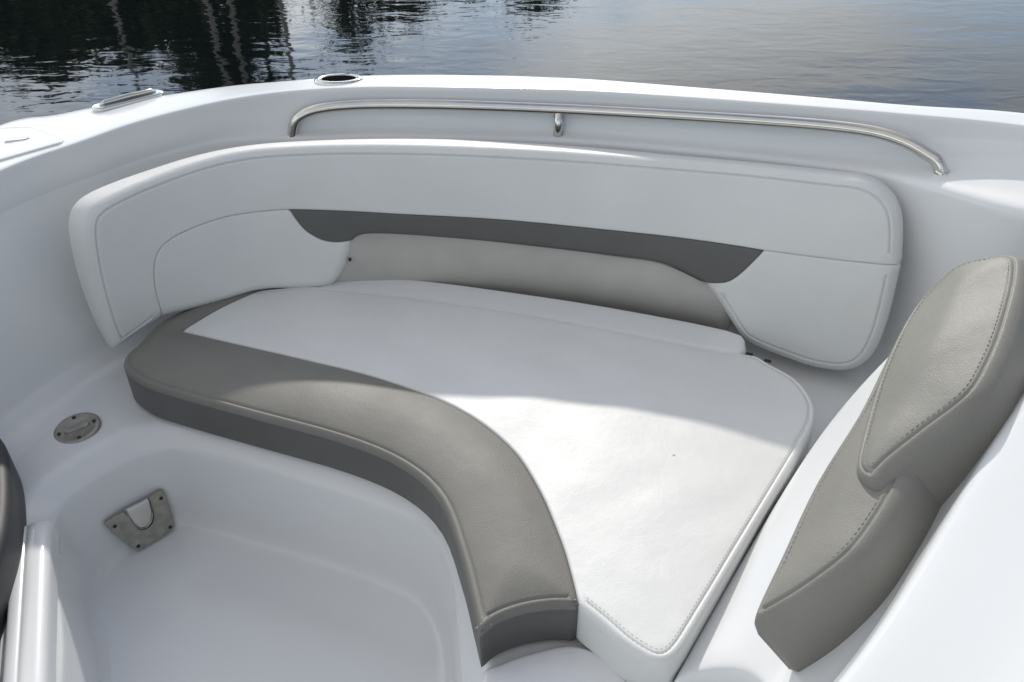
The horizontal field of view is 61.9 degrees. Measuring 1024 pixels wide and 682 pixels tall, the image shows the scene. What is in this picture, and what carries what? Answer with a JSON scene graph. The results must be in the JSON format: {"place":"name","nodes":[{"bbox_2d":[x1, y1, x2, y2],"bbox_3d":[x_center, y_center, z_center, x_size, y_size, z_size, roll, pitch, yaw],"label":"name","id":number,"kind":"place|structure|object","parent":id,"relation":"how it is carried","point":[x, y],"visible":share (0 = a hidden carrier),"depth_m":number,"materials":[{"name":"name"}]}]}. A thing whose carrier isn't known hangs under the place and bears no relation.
{"place":"outdoors","nodes":[
{"label":"outdoors","id":0,"kind":"place"},
{"bbox_2d":[0,0,1023,124],"bbox_3d":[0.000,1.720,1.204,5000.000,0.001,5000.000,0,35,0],"label":"water","id":1,"kind":"structure","parent":0,"point":[60,56],"depth_m":7.24,"materials":[{"name":"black liquid"}]},
{"bbox_2d":[0,74,1023,681],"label":"boat","id":2,"kind":"object","parent":1,"relation":"on","point":[154,548],"visible":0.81,"depth_m":2.18,"materials":[{"name":"white plastic"}]},
{"bbox_2d":[0,439,26,641],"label":"side cushion","id":3,"kind":"object","parent":2,"relation":"on","point":[13,522],"visible":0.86,"depth_m":1.81,"materials":[{"name":"grey leather"}]},
{"bbox_2d":[124,287,814,681],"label":"seat cushion","id":4,"kind":"object","parent":2,"relation":"on","point":[610,497],"visible":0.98,"depth_m":2.01,"materials":[{"name":"white leather"}]},
{"bbox_2d":[69,139,902,369],"bbox_3d":[-0.058,-0.256,2.380,2.140,0.519,0.470,1,35,1],"label":"backrest cushion","id":5,"kind":"object","parent":2,"relation":"attached to","point":[800,264],"visible":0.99,"depth_m":2.35,"materials":[{"name":"white leather"}]},
{"bbox_2d":[754,256,1023,671],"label":"lounge backrest","id":6,"kind":"object","parent":2,"relation":"on","point":[947,392],"visible":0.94,"depth_m":1.46,"materials":[{"name":"grey leather"}]}
]}

